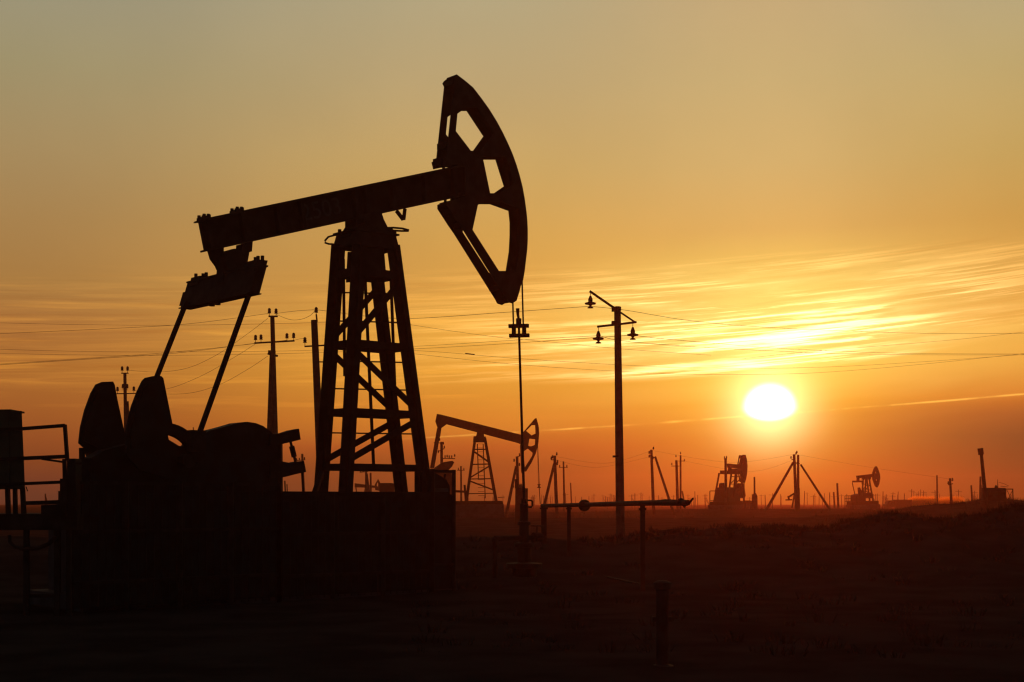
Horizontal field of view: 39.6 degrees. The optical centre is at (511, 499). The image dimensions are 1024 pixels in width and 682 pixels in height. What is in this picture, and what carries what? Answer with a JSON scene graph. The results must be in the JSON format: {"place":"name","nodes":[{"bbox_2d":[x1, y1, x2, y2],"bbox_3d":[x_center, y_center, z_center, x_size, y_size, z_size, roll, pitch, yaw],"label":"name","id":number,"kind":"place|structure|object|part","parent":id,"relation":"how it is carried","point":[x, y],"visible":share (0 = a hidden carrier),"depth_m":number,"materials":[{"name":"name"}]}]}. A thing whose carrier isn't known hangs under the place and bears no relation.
{"place":"outdoors","nodes":[
{"label":"outdoors","id":0,"kind":"place"},
{"bbox_2d":[22,322,396,324],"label":"power line","id":1,"kind":"object","parent":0,"point":[225,324],"visible":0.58,"depth_m":79.76,"materials":[{"name":"metal"}]},
{"bbox_2d":[0,499,1023,681],"bbox_3d":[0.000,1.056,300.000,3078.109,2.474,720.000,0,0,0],"label":"ground","id":2,"kind":"structure","parent":0,"point":[352,639],"depth_m":20.37,"materials":[{"name":"soil"}]},
{"bbox_2d":[0,424,82,615],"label":"service platform","id":3,"kind":"structure","parent":2,"relation":"on","point":[64,513],"depth_m":20.70,"materials":[{"name":"metal"}]},
{"bbox_2d":[0,409,26,513],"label":"control cabinet","id":4,"kind":"object","parent":3,"relation":"on","point":[11,443],"visible":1,"depth_m":20.82,"materials":[{"name":"metal"}]},
{"bbox_3d":[-7.605,-0.729,20.810,0.514,1.041,0.016,0,0,0],"label":"door","id":5,"kind":"part","parent":4,"relation":"part of","materials":[{"name":"metal"}]},
{"bbox_2d":[116,366,135,430],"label":"utility pole","id":6,"kind":"object","parent":2,"relation":"on","point":[125,386],"visible":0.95,"depth_m":84.93,"materials":[{"name":"metal"}]},
{"bbox_2d":[129,318,267,371],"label":"power line","id":7,"kind":"object","parent":6,"relation":"attached to","point":[213,356],"visible":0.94,"depth_m":74.00,"materials":[{"name":"metal"}]},
{"bbox_2d":[30,530,457,612],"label":"foundation block","id":8,"kind":"structure","parent":2,"relation":"on","point":[48,602],"depth_m":22.74,"materials":[{"name":"concrete"}]},
{"bbox_2d":[58,74,529,501],"bbox_3d":[-3.354,-3.823,25.427,9.321,8.546,2.550,0,0,-40],"label":"pumpjack","id":9,"kind":"object","parent":8,"relation":"on","point":[142,447],"visible":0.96,"depth_m":25.48,"materials":[{"name":"metal"}]},
{"bbox_2d":[414,471,449,491],"bbox_3d":[-1.474,0.123,26.502,0.673,1.316,0.400,0,0,-40],"label":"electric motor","id":10,"kind":"object","parent":8,"relation":"on","point":[442,484],"visible":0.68,"depth_m":26.35,"materials":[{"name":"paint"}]},
{"bbox_2d":[66,469,455,615],"bbox_3d":[-3.816,0.578,23.307,7.411,2.244,0.252,0,0,-42],"label":"guard fence","id":11,"kind":"object","parent":2,"relation":"on","point":[126,548],"visible":0.96,"depth_m":22.97,"materials":[{"name":"metal"}]},
{"bbox_2d":[254,308,294,433],"bbox_3d":[-10.849,-3.496,64.849,1.904,10.545,0.612,0,0,0],"label":"utility pole","id":12,"kind":"object","parent":2,"relation":"on","point":[272,422],"visible":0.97,"depth_m":64.89,"materials":[{"name":"metal"}]},
{"bbox_2d":[3,343,253,364],"bbox_3d":[-17.213,-6.399,62.573,12.048,1.553,0.180,0,0,-25],"label":"power line","id":13,"kind":"object","parent":12,"relation":"attached to","point":[116,357],"visible":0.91,"depth_m":62.52,"materials":[{"name":"metal"}]},
{"bbox_2d":[0,313,268,333],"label":"power line","id":14,"kind":"object","parent":12,"relation":"attached to","point":[129,327],"visible":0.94,"depth_m":62.43,"materials":[{"name":"metal"}]},
{"bbox_2d":[6,340,284,363],"bbox_3d":[-16.735,-6.531,63.237,13.366,1.558,0.510,0,0,-17],"label":"power line","id":15,"kind":"object","parent":12,"relation":"attached to","point":[142,354],"visible":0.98,"depth_m":63.28,"materials":[{"name":"metal"}]},
{"bbox_2d":[296,454,304,490],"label":"utility pole","id":16,"kind":"object","parent":2,"relation":"on","point":[302,458],"visible":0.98,"depth_m":139.90,"materials":[{"name":"metal"}]},
{"bbox_2d":[303,307,323,450],"bbox_3d":[-6.791,-2.490,50.000,1.113,8.581,0.329,0,0,0],"label":"utility pole","id":17,"kind":"object","parent":2,"relation":"on","point":[315,345],"visible":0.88,"depth_m":49.90,"materials":[{"name":"metal"}]},
{"bbox_2d":[321,306,588,318],"bbox_3d":[-2.427,-6.343,47.084,10.613,0.710,0.957,0,0,28],"label":"power line","id":18,"kind":"object","parent":17,"relation":"attached to","point":[490,313],"visible":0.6,"depth_m":46.13,"materials":[{"name":"metal"}]},
{"bbox_2d":[360,471,369,491],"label":"utility pole","id":19,"kind":"object","parent":2,"relation":"on","point":[366,481],"visible":0.4,"depth_m":149.90,"materials":[{"name":"metal"}]},
{"bbox_2d":[355,479,379,491],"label":"pumpjack","id":20,"kind":"object","parent":2,"relation":"on","point":[376,487],"visible":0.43,"depth_m":189.65,"materials":[{"name":"metal"}]},
{"bbox_2d":[370,473,371,491],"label":"utility pole","id":21,"kind":"object","parent":2,"relation":"on","point":[370,482],"visible":0.35,"depth_m":159.91,"materials":[{"name":"black wood"}]},
{"bbox_2d":[379,483,394,491],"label":"equipment shed","id":22,"kind":"structure","parent":2,"relation":"on","point":[386,487],"depth_m":120.00,"materials":[{"name":"paint"}]},
{"bbox_2d":[438,439,454,463],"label":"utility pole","id":23,"kind":"object","parent":2,"relation":"on","point":[441,451],"visible":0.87,"depth_m":134.87,"materials":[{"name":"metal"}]},
{"bbox_2d":[457,466,464,500],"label":"utility pole","id":24,"kind":"object","parent":2,"relation":"on","point":[460,470],"visible":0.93,"depth_m":164.92,"materials":[{"name":"metal"}]},
{"bbox_2d":[430,414,540,517],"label":"pumpjack","id":25,"kind":"object","parent":2,"relation":"on","point":[480,509],"visible":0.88,"depth_m":112.63,"materials":[{"name":"metal"}]},
{"bbox_2d":[504,453,519,517],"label":"utility pole","id":26,"kind":"object","parent":2,"relation":"on","point":[516,471],"visible":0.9,"depth_m":119.90,"materials":[{"name":"metal"}]},
{"bbox_2d":[492,499,544,577],"bbox_3d":[0.140,0.865,28.275,1.044,1.770,0.947,0,0,0],"label":"wellhead","id":27,"kind":"object","parent":2,"relation":"on","point":[523,566],"visible":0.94,"depth_m":28.20,"materials":[{"name":"metal"}]},
{"bbox_2d":[515,479,527,522],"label":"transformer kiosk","id":28,"kind":"object","parent":2,"relation":"on","point":[518,494],"visible":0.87,"depth_m":85.00,"materials":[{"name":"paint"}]},
{"bbox_2d":[540,452,558,517],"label":"utility pole","id":29,"kind":"object","parent":2,"relation":"on","point":[554,466],"visible":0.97,"depth_m":114.89,"materials":[{"name":"metal"}]},
{"bbox_2d":[559,461,567,511],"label":"utility pole","id":30,"kind":"object","parent":2,"relation":"on","point":[563,467],"visible":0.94,"depth_m":159.91,"materials":[{"name":"metal"}]},
{"bbox_2d":[570,483,572,509],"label":"utility pole","id":31,"kind":"object","parent":2,"relation":"on","point":[571,494],"visible":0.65,"depth_m":239.90,"materials":[{"name":"brown wood"}]},
{"bbox_2d":[585,290,638,536],"bbox_3d":[3.143,-2.428,44.919,1.714,8.384,0.457,0,0,0],"label":"utility pole","id":32,"kind":"object","parent":2,"relation":"on","point":[616,323],"visible":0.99,"depth_m":44.89,"materials":[{"name":"metal"}]},
{"bbox_2d":[4,336,585,351],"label":"power line","id":33,"kind":"object","parent":32,"relation":"attached to","point":[309,350],"visible":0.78,"depth_m":77.81,"materials":[{"name":"metal"}]},
{"bbox_2d":[0,335,626,355],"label":"power line","id":34,"kind":"object","parent":32,"relation":"attached to","point":[323,352],"visible":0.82,"depth_m":79.82,"materials":[{"name":"metal"}]},
{"bbox_2d":[602,336,902,354],"bbox_3d":[15.704,-6.683,63.228,2.359,2.977,44.664,0,0,38],"label":"power line","id":35,"kind":"object","parent":32,"relation":"attached to","point":[761,350],"visible":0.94,"depth_m":57.77,"materials":[{"name":"metal"}]},
{"bbox_2d":[641,336,928,353],"bbox_3d":[15.899,-6.610,62.186,2.235,2.806,41.965,0,0,38],"label":"power line","id":36,"kind":"object","parent":32,"relation":"attached to","point":[784,348],"visible":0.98,"depth_m":56.79,"materials":[{"name":"metal"}]},
{"bbox_2d":[592,306,1007,333],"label":"power line","id":37,"kind":"object","parent":32,"relation":"attached to","point":[836,330],"visible":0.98,"depth_m":65.81,"materials":[{"name":"metal"}]},
{"bbox_2d":[540,498,693,590],"bbox_3d":[1.808,0.882,28.392,0.247,1.836,11.426,0,0,-11],"label":"pipe rack","id":38,"kind":"object","parent":2,"relation":"on","point":[584,505],"visible":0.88,"depth_m":26.56,"materials":[{"name":"metal"}]},
{"bbox_2d":[648,447,675,516],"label":"utility pole","id":39,"kind":"object","parent":2,"relation":"on","point":[650,452],"visible":0.94,"depth_m":124.90,"materials":[{"name":"metal"}]},
{"bbox_2d":[652,580,672,666],"bbox_3d":[1.510,1.280,14.300,0.258,0.940,0.259,0,0,0],"label":"marker post","id":40,"kind":"object","parent":2,"relation":"on","point":[662,619],"visible":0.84,"depth_m":14.24,"materials":[{"name":"metal"}]},
{"bbox_2d":[671,455,680,508],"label":"utility pole","id":41,"kind":"object","parent":2,"relation":"on","point":[677,484],"visible":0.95,"depth_m":159.87,"materials":[{"name":"metal"}]},
{"bbox_2d":[679,452,685,508],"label":"utility pole","id":42,"kind":"object","parent":2,"relation":"on","point":[681,495],"visible":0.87,"depth_m":164.90,"materials":[{"name":"metal"}]},
{"bbox_2d":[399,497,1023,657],"bbox_3d":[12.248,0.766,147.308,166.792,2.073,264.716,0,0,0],"label":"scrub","id":43,"kind":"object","parent":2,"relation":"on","point":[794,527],"visible":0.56,"depth_m":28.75,"materials":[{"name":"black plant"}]},
{"bbox_2d":[724,456,727,508],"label":"utility pole","id":44,"kind":"object","parent":2,"relation":"on","point":[725,486],"visible":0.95,"depth_m":149.87,"materials":[{"name":"metal"}]},
{"bbox_2d":[708,455,751,508],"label":"pumpjack","id":45,"kind":"object","parent":2,"relation":"on","point":[735,492],"visible":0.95,"depth_m":163.01,"materials":[{"name":"metal"}]},
{"bbox_2d":[743,500,750,508],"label":"railing frame","id":46,"kind":"object","parent":2,"relation":"on","point":[746,503],"visible":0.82,"depth_m":161.96,"materials":[{"name":"metal"}]},
{"bbox_2d":[752,493,757,508],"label":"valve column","id":47,"kind":"structure","parent":2,"relation":"on","point":[754,501],"depth_m":149.77,"materials":[{"name":"metal"}]},
{"bbox_2d":[764,452,798,511],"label":"utility pole","id":48,"kind":"object","parent":2,"relation":"on","point":[793,463],"visible":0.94,"depth_m":139.89,"materials":[{"name":"metal"}]},
{"bbox_2d":[785,488,799,511],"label":"pump stand","id":49,"kind":"object","parent":2,"relation":"on","point":[796,494],"visible":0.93,"depth_m":139.00,"materials":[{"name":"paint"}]},
{"bbox_2d":[796,451,831,510],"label":"utility pole","id":50,"kind":"object","parent":2,"relation":"on","point":[817,490],"visible":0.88,"depth_m":140.90,"materials":[{"name":"metal"}]},
{"bbox_2d":[833,492,835,508],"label":"utility pole","id":51,"kind":"object","parent":2,"relation":"on","point":[834,500],"visible":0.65,"depth_m":199.91,"materials":[{"name":"brown wood"}]},
{"bbox_2d":[836,483,839,508],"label":"utility pole","id":52,"kind":"object","parent":2,"relation":"on","point":[837,496],"visible":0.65,"depth_m":169.90,"materials":[{"name":"brown wood"}]},
{"bbox_2d":[845,495,850,508],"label":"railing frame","id":53,"kind":"object","parent":2,"relation":"on","point":[846,498],"visible":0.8,"depth_m":181.99,"materials":[{"name":"metal"}]},
{"bbox_2d":[847,466,879,508],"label":"pumpjack","id":54,"kind":"object","parent":2,"relation":"on","point":[858,501],"visible":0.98,"depth_m":184.41,"materials":[{"name":"metal"}]},
{"bbox_2d":[936,475,937,503],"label":"utility pole","id":55,"kind":"object","parent":2,"relation":"on","point":[936,489],"visible":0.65,"depth_m":189.95,"materials":[{"name":"brown wood"}]},
{"bbox_2d":[947,478,952,503],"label":"utility pole","id":56,"kind":"object","parent":2,"relation":"on","point":[950,489],"visible":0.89,"depth_m":119.92,"materials":[{"name":"metal"}]},
{"bbox_2d":[979,477,981,497],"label":"utility pole","id":57,"kind":"object","parent":2,"relation":"on","point":[980,488],"visible":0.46,"depth_m":149.91,"materials":[{"name":"brown wood"}]},
{"bbox_2d":[977,448,988,507],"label":"tilted stack","id":58,"kind":"object","parent":2,"relation":"on","point":[981,453],"visible":0.99,"depth_m":87.90,"materials":[{"name":"metal"}]},
{"bbox_2d":[981,479,1013,506],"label":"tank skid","id":59,"kind":"object","parent":2,"relation":"on","point":[995,493],"visible":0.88,"depth_m":88.00,"materials":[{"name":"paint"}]},
{"bbox_2d":[0,0,1023,504],"label":"sky","id":60,"kind":"structure","parent":0,"point":[849,167],"materials":[{"name":"orange"}]},
{"bbox_2d":[415,325,701,354],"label":"power line","id":61,"kind":"object","parent":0,"point":[554,342],"visible":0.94,"depth_m":72.50,"materials":[{"name":"metal"}]},
{"bbox_2d":[414,350,1023,367],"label":"power line","id":62,"kind":"object","parent":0,"point":[681,367],"visible":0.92,"depth_m":74.93,"materials":[{"name":"metal"}]},
{"bbox_2d":[420,353,1023,374],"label":"power line","id":63,"kind":"object","parent":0,"point":[708,374],"visible":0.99,"depth_m":79.15,"materials":[{"name":"metal"}]},
{"bbox_2d":[734,332,1020,359],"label":"power line","id":64,"kind":"object","parent":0,"point":[884,345],"visible":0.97,"depth_m":87.57,"materials":[{"name":"metal"}]}
]}

